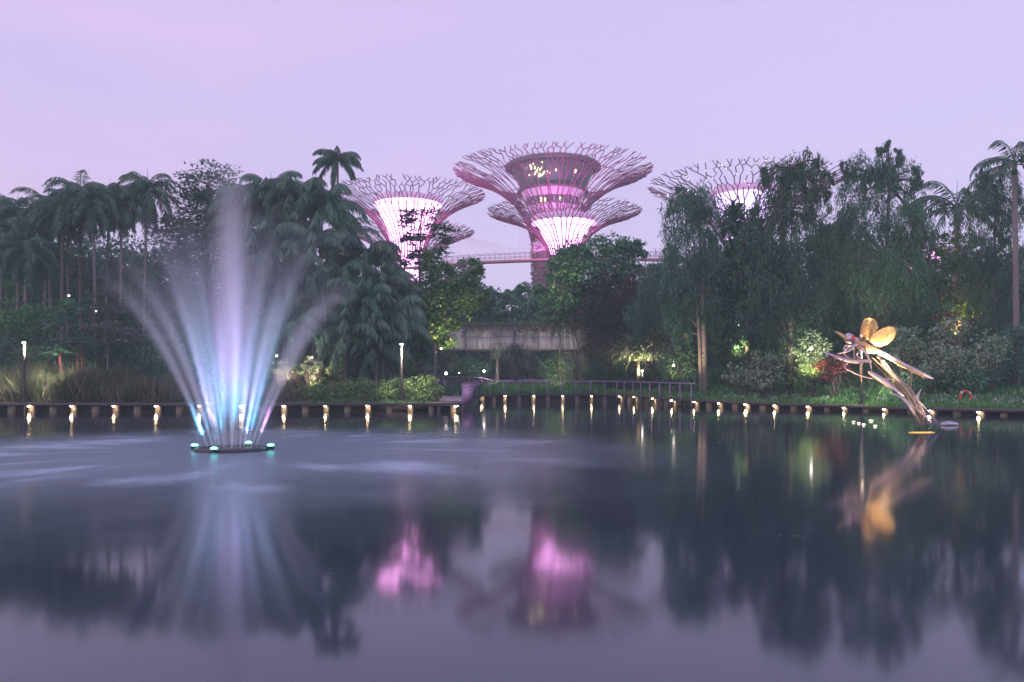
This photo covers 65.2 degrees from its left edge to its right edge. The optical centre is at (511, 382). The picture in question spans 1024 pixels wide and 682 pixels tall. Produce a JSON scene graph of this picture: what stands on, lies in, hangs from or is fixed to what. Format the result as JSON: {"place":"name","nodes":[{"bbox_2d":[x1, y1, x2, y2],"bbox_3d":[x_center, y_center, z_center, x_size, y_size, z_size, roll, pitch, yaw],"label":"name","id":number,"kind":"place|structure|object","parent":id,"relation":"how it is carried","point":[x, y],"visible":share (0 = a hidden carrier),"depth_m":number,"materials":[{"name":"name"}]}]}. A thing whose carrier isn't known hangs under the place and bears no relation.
{"place":"outdoors","nodes":[
{"label":"outdoors","id":0,"kind":"place"},
{"bbox_2d":[0,402,1023,681],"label":"water","id":1,"kind":"structure","parent":0,"point":[144,546],"depth_m":9.74,"materials":[{"name":"liquid"}]},
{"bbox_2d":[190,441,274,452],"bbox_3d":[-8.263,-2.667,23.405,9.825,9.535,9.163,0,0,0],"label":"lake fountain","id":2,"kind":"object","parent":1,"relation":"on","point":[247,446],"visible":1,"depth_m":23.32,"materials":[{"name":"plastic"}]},
{"bbox_2d":[820,317,939,426],"bbox_3d":[15.545,-0.438,33.906,5.266,4.706,1.060,0,0,0],"label":"dragonfly sculpture","id":3,"kind":"object","parent":1,"relation":"on","point":[861,344],"visible":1,"depth_m":33.87,"materials":[{"name":"metal"}]},
{"bbox_2d":[0,0,1023,316],"label":"sky","id":4,"kind":"structure","parent":0,"point":[109,90],"materials":[{"name":"purple"}]},
{"bbox_2d":[29,317,999,413],"bbox_3d":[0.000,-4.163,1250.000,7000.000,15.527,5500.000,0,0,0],"label":"ground","id":5,"kind":"structure","parent":0,"point":[447,378],"depth_m":102.16,"materials":[{"name":"green plant"}]},
{"bbox_2d":[0,216,36,369],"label":"palm tree","id":6,"kind":"object","parent":5,"relation":"on","point":[12,223],"visible":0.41,"depth_m":71.89,"materials":[{"name":"green plant"}]},
{"bbox_2d":[0,194,44,365],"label":"palm tree","id":7,"kind":"object","parent":5,"relation":"on","point":[6,206],"visible":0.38,"depth_m":76.35,"materials":[{"name":"green plant"}]},
{"bbox_2d":[0,327,61,376],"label":"bush","id":8,"kind":"object","parent":5,"relation":"on","point":[7,360],"visible":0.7,"depth_m":60.61,"materials":[{"name":"green plant"}]},
{"bbox_2d":[0,229,63,366],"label":"palm tree","id":9,"kind":"object","parent":5,"relation":"on","point":[32,252],"visible":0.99,"depth_m":69.49,"materials":[{"name":"green plant"}]},
{"bbox_2d":[0,302,65,361],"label":"bush","id":10,"kind":"object","parent":5,"relation":"on","point":[40,314],"visible":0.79,"depth_m":62.53,"materials":[{"name":"green plant"}]},
{"bbox_2d":[9,187,83,368],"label":"palm tree","id":11,"kind":"object","parent":5,"relation":"on","point":[45,234],"visible":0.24,"depth_m":74.86,"materials":[{"name":"green plant"}]},
{"bbox_2d":[13,327,84,374],"bbox_3d":[-35.787,-1.657,61.847,5.004,5.367,4.513,0,0,0],"label":"bush","id":12,"kind":"object","parent":5,"relation":"on","point":[50,359],"visible":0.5,"depth_m":61.57,"materials":[{"name":"green plant"}]},
{"bbox_2d":[29,193,85,365],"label":"palm tree","id":13,"kind":"object","parent":5,"relation":"on","point":[60,225],"visible":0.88,"depth_m":72.46,"materials":[{"name":"green plant"}]},
{"bbox_2d":[41,169,108,366],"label":"palm tree","id":14,"kind":"object","parent":5,"relation":"on","point":[66,183],"visible":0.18,"depth_m":77.70,"materials":[{"name":"green plant"}]},
{"bbox_2d":[27,234,126,367],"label":"broadleaf tree","id":15,"kind":"object","parent":5,"relation":"on","point":[56,292],"visible":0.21,"depth_m":93.31,"materials":[{"name":"green plant"}]},
{"bbox_2d":[56,183,128,366],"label":"palm tree","id":16,"kind":"object","parent":5,"relation":"on","point":[92,219],"visible":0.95,"depth_m":72.43,"materials":[{"name":"green plant"}]},
{"bbox_2d":[58,330,138,371],"bbox_3d":[-31.891,-1.596,61.873,5.876,5.272,4.570,0,0,-24],"label":"bush","id":17,"kind":"object","parent":5,"relation":"on","point":[88,348],"visible":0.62,"depth_m":61.69,"materials":[{"name":"green plant"}]},
{"bbox_2d":[56,320,147,370],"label":"pagoda tree","id":18,"kind":"object","parent":5,"relation":"on","point":[106,328],"visible":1,"depth_m":59.39,"materials":[{"name":"green plant"}]},
{"bbox_2d":[0,357,207,402],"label":"reeds","id":19,"kind":"object","parent":5,"relation":"on","point":[76,385],"visible":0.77,"depth_m":56.56,"materials":[{"name":"green plant"}]},
{"bbox_2d":[76,286,141,360],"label":"pagoda tree","id":20,"kind":"object","parent":5,"relation":"on","point":[103,307],"visible":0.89,"depth_m":65.80,"materials":[{"name":"green plant"}]},
{"bbox_2d":[55,229,169,368],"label":"broadleaf tree","id":21,"kind":"object","parent":5,"relation":"on","point":[111,272],"visible":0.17,"depth_m":92.79,"materials":[{"name":"green plant"}]},
{"bbox_2d":[96,182,153,366],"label":"palm tree","id":22,"kind":"object","parent":5,"relation":"on","point":[126,223],"visible":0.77,"depth_m":74.65,"materials":[{"name":"green plant"}]},
{"bbox_2d":[100,295,173,371],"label":"bush","id":23,"kind":"object","parent":5,"relation":"on","point":[148,325],"visible":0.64,"depth_m":66.80,"materials":[{"name":"green plant"}]},
{"bbox_2d":[100,335,174,377],"bbox_3d":[-28.423,-1.283,61.015,5.069,4.747,4.076,0,0,0],"label":"bush","id":24,"kind":"object","parent":5,"relation":"on","point":[138,362],"visible":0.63,"depth_m":60.52,"materials":[{"name":"green plant"}]},
{"bbox_2d":[115,170,185,361],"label":"palm tree","id":25,"kind":"object","parent":5,"relation":"on","point":[149,187],"visible":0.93,"depth_m":75.67,"materials":[{"name":"green plant"}]},
{"bbox_2d":[113,241,203,367],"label":"broadleaf tree","id":26,"kind":"object","parent":5,"relation":"on","point":[136,263],"visible":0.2,"depth_m":90.78,"materials":[{"name":"green plant"}]},
{"bbox_2d":[134,303,194,372],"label":"pagoda tree","id":27,"kind":"object","parent":5,"relation":"on","point":[174,306],"visible":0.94,"depth_m":60.88,"materials":[{"name":"green plant"}]},
{"bbox_2d":[140,322,219,380],"bbox_3d":[-24.793,-1.581,60.131,5.936,5.924,4.865,0,0,0],"label":"bush","id":28,"kind":"object","parent":5,"relation":"on","point":[164,354],"visible":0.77,"depth_m":59.63,"materials":[{"name":"green plant"}]},
{"bbox_2d":[125,158,262,366],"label":"broadleaf tree","id":29,"kind":"object","parent":5,"relation":"on","point":[207,309],"visible":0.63,"depth_m":78.59,"materials":[{"name":"green plant"}]},
{"bbox_2d":[176,333,248,389],"bbox_3d":[-22.035,-1.221,59.972,5.265,5.010,4.505,0,0,0],"label":"bush","id":30,"kind":"object","parent":5,"relation":"on","point":[213,374],"visible":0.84,"depth_m":59.53,"materials":[{"name":"white liquid"}]},
{"bbox_2d":[0,403,461,411],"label":"boardwalk","id":31,"kind":"structure","parent":5,"relation":"on","point":[181,407],"depth_m":54.42,"materials":[{"name":"wood"}]},
{"bbox_2d":[167,378,309,402],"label":"reeds","id":32,"kind":"object","parent":5,"relation":"on","point":[226,393],"visible":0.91,"depth_m":56.65,"materials":[{"name":"green plant"}]},
{"bbox_2d":[206,186,285,370],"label":"palm tree","id":33,"kind":"object","parent":5,"relation":"on","point":[228,201],"visible":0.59,"depth_m":72.87,"materials":[{"name":"green plant"}]},
{"bbox_2d":[218,343,279,390],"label":"bush","id":34,"kind":"object","parent":5,"relation":"on","point":[248,355],"visible":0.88,"depth_m":59.75,"materials":[{"name":"white liquid"}]},
{"bbox_2d":[204,217,298,373],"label":"palm tree","id":35,"kind":"object","parent":5,"relation":"on","point":[243,249],"visible":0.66,"depth_m":66.90,"materials":[{"name":"green plant"}]},
{"bbox_2d":[226,282,289,379],"bbox_3d":[-20.109,-3.728,64.978,5.930,9.307,6.207,0,0,0],"label":"palm tree","id":36,"kind":"object","parent":5,"relation":"on","point":[260,297],"visible":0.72,"depth_m":64.52,"materials":[{"name":"green plant"}]},
{"bbox_2d":[205,252,311,367],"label":"broadleaf tree","id":37,"kind":"object","parent":5,"relation":"on","point":[242,341],"visible":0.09,"depth_m":86.05,"materials":[{"name":"green plant"}]},
{"bbox_2d":[237,170,302,367],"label":"palm tree","id":38,"kind":"object","parent":5,"relation":"on","point":[254,185],"visible":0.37,"depth_m":72.83,"materials":[{"name":"green plant"}]},
{"bbox_2d":[247,207,314,373],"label":"palm tree","id":39,"kind":"object","parent":5,"relation":"on","point":[275,221],"visible":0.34,"depth_m":67.78,"materials":[{"name":"green plant"}]},
{"bbox_2d":[230,247,338,381],"bbox_3d":[-18.409,-4.911,64.953,8.138,11.498,7.364,0,0,32],"label":"palm tree","id":40,"kind":"object","parent":5,"relation":"on","point":[295,282],"visible":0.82,"depth_m":63.84,"materials":[{"name":"green plant"}]},
{"bbox_2d":[247,309,331,386],"bbox_3d":[-17.121,-2.244,62.005,6.838,6.964,7.687,0,0,0],"label":"palm tree","id":41,"kind":"object","parent":5,"relation":"on","point":[283,331],"visible":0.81,"depth_m":60.84,"materials":[{"name":"green plant"}]},
{"bbox_2d":[260,177,337,368],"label":"palm tree","id":42,"kind":"object","parent":5,"relation":"on","point":[282,194],"visible":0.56,"depth_m":70.42,"materials":[{"name":"green plant"}]},
{"bbox_2d":[272,220,355,375],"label":"palm tree","id":43,"kind":"object","parent":5,"relation":"on","point":[304,241],"visible":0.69,"depth_m":66.22,"materials":[{"name":"green plant"}]},
{"bbox_2d":[278,289,357,391],"bbox_3d":[-15.236,-3.199,63.137,6.422,8.538,6.129,0,0,0],"label":"palm tree","id":44,"kind":"object","parent":5,"relation":"on","point":[306,301],"visible":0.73,"depth_m":61.94,"materials":[{"name":"green plant"}]},
{"bbox_2d":[274,177,367,368],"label":"palm tree","id":45,"kind":"object","parent":5,"relation":"on","point":[307,204],"visible":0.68,"depth_m":69.83,"materials":[{"name":"green plant"}]},
{"bbox_2d":[312,146,363,290],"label":"palm tree","id":46,"kind":"object","parent":5,"relation":"on","point":[329,159],"visible":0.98,"depth_m":81.51,"materials":[{"name":"green plant"}]},
{"bbox_2d":[311,258,375,386],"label":"palm tree","id":47,"kind":"object","parent":5,"relation":"on","point":[340,272],"visible":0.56,"depth_m":65.28,"materials":[{"name":"green plant"}]},
{"bbox_2d":[310,215,381,248],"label":"palm tree","id":48,"kind":"object","parent":5,"relation":"on","point":[351,231],"visible":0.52,"depth_m":69.31,"materials":[{"name":"green plant"}]},
{"bbox_2d":[304,306,390,386],"bbox_3d":[-12.836,-2.303,61.954,6.685,7.008,6.440,0,0,32],"label":"palm tree","id":49,"kind":"object","parent":5,"relation":"on","point":[341,325],"visible":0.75,"depth_m":60.95,"materials":[{"name":"green plant"}]},
{"bbox_2d":[326,277,396,392],"bbox_3d":[-11.684,-3.568,64.076,6.196,9.470,5.729,0,0,40],"label":"palm tree","id":50,"kind":"object","parent":5,"relation":"on","point":[355,296],"visible":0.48,"depth_m":62.93,"materials":[{"name":"green plant"}]},
{"bbox_2d":[320,234,405,293],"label":"palm tree","id":51,"kind":"object","parent":5,"relation":"on","point":[378,253],"visible":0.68,"depth_m":66.76,"materials":[{"name":"green plant"}]},
{"bbox_2d":[347,329,411,386],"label":"palm tree","id":52,"kind":"object","parent":5,"relation":"on","point":[384,347],"visible":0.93,"depth_m":61.32,"materials":[{"name":"green plant"}]},
{"bbox_2d":[353,261,415,389],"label":"palm tree","id":53,"kind":"object","parent":5,"relation":"on","point":[385,275],"visible":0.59,"depth_m":65.57,"materials":[{"name":"green plant"}]},
{"bbox_2d":[350,292,431,395],"bbox_3d":[-9.660,-2.797,64.032,6.679,8.445,6.433,0,0,-30],"label":"palm tree","id":54,"kind":"object","parent":5,"relation":"on","point":[404,320],"visible":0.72,"depth_m":63.07,"materials":[{"name":"green plant"}]},
{"bbox_2d":[329,173,484,293],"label":"supertree","id":55,"kind":"object","parent":5,"relation":"on","point":[388,204],"visible":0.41,"depth_m":155.56,"materials":[{"name":"pink"}]},
{"bbox_2d":[403,228,693,269],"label":"skyway bridge","id":56,"kind":"structure","parent":55,"relation":"on","point":[649,259],"depth_m":155.89,"materials":[{"name":"metal"}]},
{"bbox_2d":[392,374,448,401],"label":"clipped shrub","id":57,"kind":"object","parent":5,"relation":"on","point":[420,395],"visible":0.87,"depth_m":57.66,"materials":[{"name":"green plant"}]},
{"bbox_2d":[392,204,468,376],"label":"tiered tree","id":58,"kind":"object","parent":5,"relation":"on","point":[419,238],"visible":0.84,"depth_m":85.92,"materials":[{"name":"green plant"}]},
{"bbox_2d":[403,248,492,385],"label":"broadleaf tree","id":59,"kind":"object","parent":5,"relation":"on","point":[441,295],"visible":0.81,"depth_m":69.70,"materials":[{"name":"green plant"}]},
{"bbox_2d":[429,257,506,381],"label":"conifer like tree","id":60,"kind":"object","parent":5,"relation":"on","point":[480,313],"visible":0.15,"depth_m":107.19,"materials":[{"name":"green plant"}]},
{"bbox_2d":[439,354,499,382],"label":"bush","id":61,"kind":"object","parent":5,"relation":"on","point":[469,370],"visible":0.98,"depth_m":95.61,"materials":[{"name":"green plant"}]},
{"bbox_2d":[417,327,586,383],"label":"concrete bridge","id":62,"kind":"structure","parent":5,"relation":"on","point":[539,341],"depth_m":97.85,"materials":[{"name":"grey concrete"}]},
{"bbox_2d":[431,321,588,337],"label":"creeper","id":63,"kind":"object","parent":62,"relation":"attached to","point":[525,325],"visible":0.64,"depth_m":97.69,"materials":[{"name":"green plant"}]},
{"bbox_2d":[26,268,985,380],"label":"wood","id":64,"kind":"object","parent":5,"relation":"on","point":[522,370],"visible":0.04,"depth_m":113.91,"materials":[{"name":"green plant"}]},
{"bbox_2d":[486,337,542,383],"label":"screw pine","id":65,"kind":"object","parent":5,"relation":"on","point":[515,353],"visible":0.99,"depth_m":89.60,"materials":[{"name":"silver plant"}]},
{"bbox_2d":[9,364,1023,405],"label":"undergrowth","id":66,"kind":"object","parent":5,"relation":"on","point":[714,375],"visible":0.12,"depth_m":69.45,"materials":[{"name":"green plant"}]},
{"bbox_2d":[476,284,572,382],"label":"broadleaf tree","id":67,"kind":"object","parent":5,"relation":"on","point":[526,305],"visible":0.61,"depth_m":104.87,"materials":[{"name":"green plant"}]},
{"bbox_2d":[481,380,606,393],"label":"strap grass","id":68,"kind":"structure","parent":5,"relation":"on","point":[504,388],"depth_m":82.92,"materials":[{"name":"green plant"}]},
{"bbox_2d":[453,141,653,297],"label":"supertree","id":69,"kind":"object","parent":5,"relation":"on","point":[552,174],"visible":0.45,"depth_m":159.18,"materials":[{"name":"purple metal"}]},
{"bbox_2d":[531,349,584,385],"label":"bush","id":70,"kind":"object","parent":5,"relation":"on","point":[557,365],"visible":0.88,"depth_m":87.61,"materials":[{"name":"green plant"}]},
{"bbox_2d":[488,193,642,357],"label":"supertree","id":71,"kind":"object","parent":5,"relation":"on","point":[555,228],"visible":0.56,"depth_m":145.99,"materials":[{"name":"pink"}]},
{"bbox_2d":[480,394,678,405],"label":"boardwalk","id":72,"kind":"structure","parent":5,"relation":"on","point":[543,398],"depth_m":80.37,"materials":[{"name":"wood"}]},
{"bbox_2d":[479,381,695,405],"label":"railing","id":73,"kind":"object","parent":72,"relation":"on","point":[669,383],"visible":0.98,"depth_m":78.14,"materials":[{"name":"grey metal"}]},
{"bbox_2d":[531,230,648,386],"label":"broadleaf tree","id":74,"kind":"object","parent":5,"relation":"on","point":[574,271],"visible":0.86,"depth_m":84.80,"materials":[{"name":"green plant"}]},
{"bbox_2d":[577,349,634,389],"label":"bush","id":75,"kind":"object","parent":5,"relation":"on","point":[611,373],"visible":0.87,"depth_m":83.73,"materials":[{"name":"green plant"}]},
{"bbox_2d":[565,262,684,388],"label":"broadleaf tree","id":76,"kind":"object","parent":5,"relation":"on","point":[609,306],"visible":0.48,"depth_m":83.75,"materials":[{"name":"green plant"}]},
{"bbox_2d":[600,329,676,391],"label":"screw pine","id":77,"kind":"object","parent":5,"relation":"on","point":[637,352],"visible":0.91,"depth_m":78.51,"materials":[{"name":"green plant"}]},
{"bbox_2d":[622,244,690,388],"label":"weeping tree","id":78,"kind":"object","parent":5,"relation":"on","point":[649,295],"visible":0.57,"depth_m":77.09,"materials":[{"name":"green plant"}]},
{"bbox_2d":[651,339,707,392],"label":"bush","id":79,"kind":"object","parent":5,"relation":"on","point":[671,356],"visible":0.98,"depth_m":69.78,"materials":[{"name":"green plant"}]},
{"bbox_2d":[649,179,741,391],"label":"weeping tree","id":80,"kind":"object","parent":5,"relation":"on","point":[694,273],"visible":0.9,"depth_m":68.74,"materials":[{"name":"green plant"}]},
{"bbox_2d":[695,327,754,386],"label":"bush","id":81,"kind":"object","parent":5,"relation":"on","point":[738,359],"visible":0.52,"depth_m":69.75,"materials":[{"name":"green plant"}]},
{"bbox_2d":[708,198,775,387],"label":"broadleaf tree","id":82,"kind":"object","parent":5,"relation":"on","point":[734,230],"visible":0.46,"depth_m":67.42,"materials":[{"name":"green plant"}]},
{"bbox_2d":[647,155,842,249],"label":"supertree","id":83,"kind":"object","parent":5,"relation":"on","point":[741,192],"visible":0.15,"depth_m":125.25,"materials":[{"name":"purple metal"}]},
{"bbox_2d":[746,348,790,395],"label":"variegated shrub","id":84,"kind":"object","parent":5,"relation":"on","point":[764,372],"visible":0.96,"depth_m":62.79,"materials":[{"name":"green plant"}]},
{"bbox_2d":[730,146,848,393],"bbox_3d":[22.021,-8.779,64.051,9.245,20.348,5.818,0,0,0],"label":"weeping tree","id":85,"kind":"object","parent":5,"relation":"on","point":[787,278],"visible":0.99,"depth_m":63.65,"materials":[{"name":"green plant"}]},
{"bbox_2d":[786,359,829,397],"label":"flowering shrub","id":86,"kind":"object","parent":5,"relation":"on","point":[806,382],"visible":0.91,"depth_m":60.49,"materials":[{"name":"green plant"}]},
{"bbox_2d":[790,329,837,397],"bbox_3d":[22.979,-1.316,61.054,3.582,5.655,2.733,0,0,0],"label":"bush","id":87,"kind":"object","parent":5,"relation":"on","point":[815,358],"visible":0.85,"depth_m":60.88,"materials":[{"name":"green plant"}]},
{"bbox_2d":[641,380,1023,405],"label":"ground cover","id":88,"kind":"object","parent":5,"relation":"on","point":[1016,392],"visible":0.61,"depth_m":58.99,"materials":[{"name":"green plant"}]},
{"bbox_2d":[812,351,852,397],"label":"red shrub","id":89,"kind":"object","parent":5,"relation":"on","point":[837,367],"visible":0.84,"depth_m":59.32,"materials":[{"name":"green plant"}]},
{"bbox_2d":[810,224,859,366],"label":"broadleaf tree","id":90,"kind":"object","parent":5,"relation":"on","point":[839,339],"visible":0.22,"depth_m":69.62,"materials":[{"name":"green plant"}]},
{"bbox_2d":[674,398,1023,415],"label":"boardwalk","id":91,"kind":"structure","parent":5,"relation":"on","point":[829,407],"depth_m":56.34,"materials":[{"name":"wood"}]},
{"bbox_2d":[689,394,1023,408],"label":"ground cover","id":92,"kind":"object","parent":5,"relation":"on","point":[972,404],"visible":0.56,"depth_m":55.86,"materials":[{"name":"green plant"}]},
{"bbox_2d":[827,139,944,369],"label":"weeping tree","id":93,"kind":"object","parent":5,"relation":"on","point":[884,282],"visible":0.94,"depth_m":66.58,"materials":[{"name":"green plant"}]},
{"bbox_2d":[883,325,926,384],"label":"variegated shrub","id":94,"kind":"object","parent":5,"relation":"on","point":[904,353],"visible":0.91,"depth_m":57.87,"materials":[{"name":"green plant"}]},
{"bbox_2d":[898,299,967,366],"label":"bush","id":95,"kind":"object","parent":5,"relation":"on","point":[926,321],"visible":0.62,"depth_m":65.80,"materials":[{"name":"green plant"}]},
{"bbox_2d":[909,337,967,388],"bbox_3d":[30.371,-1.171,56.884,3.559,4.228,2.981,0,0,-10],"label":"variegated shrub","id":96,"kind":"object","parent":5,"relation":"on","point":[930,361],"visible":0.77,"depth_m":56.69,"materials":[{"name":"green plant"}]},
{"bbox_2d":[928,315,975,381],"bbox_3d":[32.498,-2.230,59.082,3.317,5.439,2.705,0,0,0],"label":"variegated shrub","id":97,"kind":"object","parent":5,"relation":"on","point":[962,327],"visible":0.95,"depth_m":58.75,"materials":[{"name":"green plant"}]},
{"bbox_2d":[903,181,1010,356],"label":"palm tree","id":98,"kind":"object","parent":5,"relation":"on","point":[957,211],"visible":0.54,"depth_m":75.55,"materials":[{"name":"green plant"}]},
{"bbox_2d":[914,222,1006,365],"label":"broadleaf tree","id":99,"kind":"object","parent":5,"relation":"on","point":[941,252],"visible":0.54,"depth_m":67.66,"materials":[{"name":"green plant"}]},
{"bbox_2d":[933,346,992,389],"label":"variegated shrub","id":100,"kind":"object","parent":5,"relation":"on","point":[962,355],"visible":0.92,"depth_m":55.30,"materials":[{"name":"green plant"}]},
{"bbox_2d":[933,364,1006,393],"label":"bush","id":101,"kind":"object","parent":5,"relation":"on","point":[981,382],"visible":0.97,"depth_m":54.62,"materials":[{"name":"green plant"}]},
{"bbox_2d":[940,249,1023,369],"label":"broadleaf tree","id":102,"kind":"object","parent":5,"relation":"on","point":[965,345],"visible":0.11,"depth_m":94.64,"materials":[{"name":"green plant"}]},
{"bbox_2d":[954,162,1023,361],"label":"weeping tree","id":103,"kind":"object","parent":5,"relation":"on","point":[990,253],"visible":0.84,"depth_m":64.74,"materials":[{"name":"green plant"}]},
{"bbox_2d":[962,140,1023,385],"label":"palm tree","id":104,"kind":"object","parent":5,"relation":"on","point":[1013,164],"visible":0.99,"depth_m":57.87,"materials":[{"name":"green plant"}]},
{"bbox_2d":[968,327,1022,392],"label":"variegated shrub","id":105,"kind":"object","parent":5,"relation":"on","point":[996,339],"visible":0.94,"depth_m":54.90,"materials":[{"name":"green plant"}]},
{"bbox_2d":[990,323,1023,386],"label":"bush","id":106,"kind":"object","parent":5,"relation":"on","point":[1011,366],"visible":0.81,"depth_m":57.31,"materials":[{"name":"green plant"}]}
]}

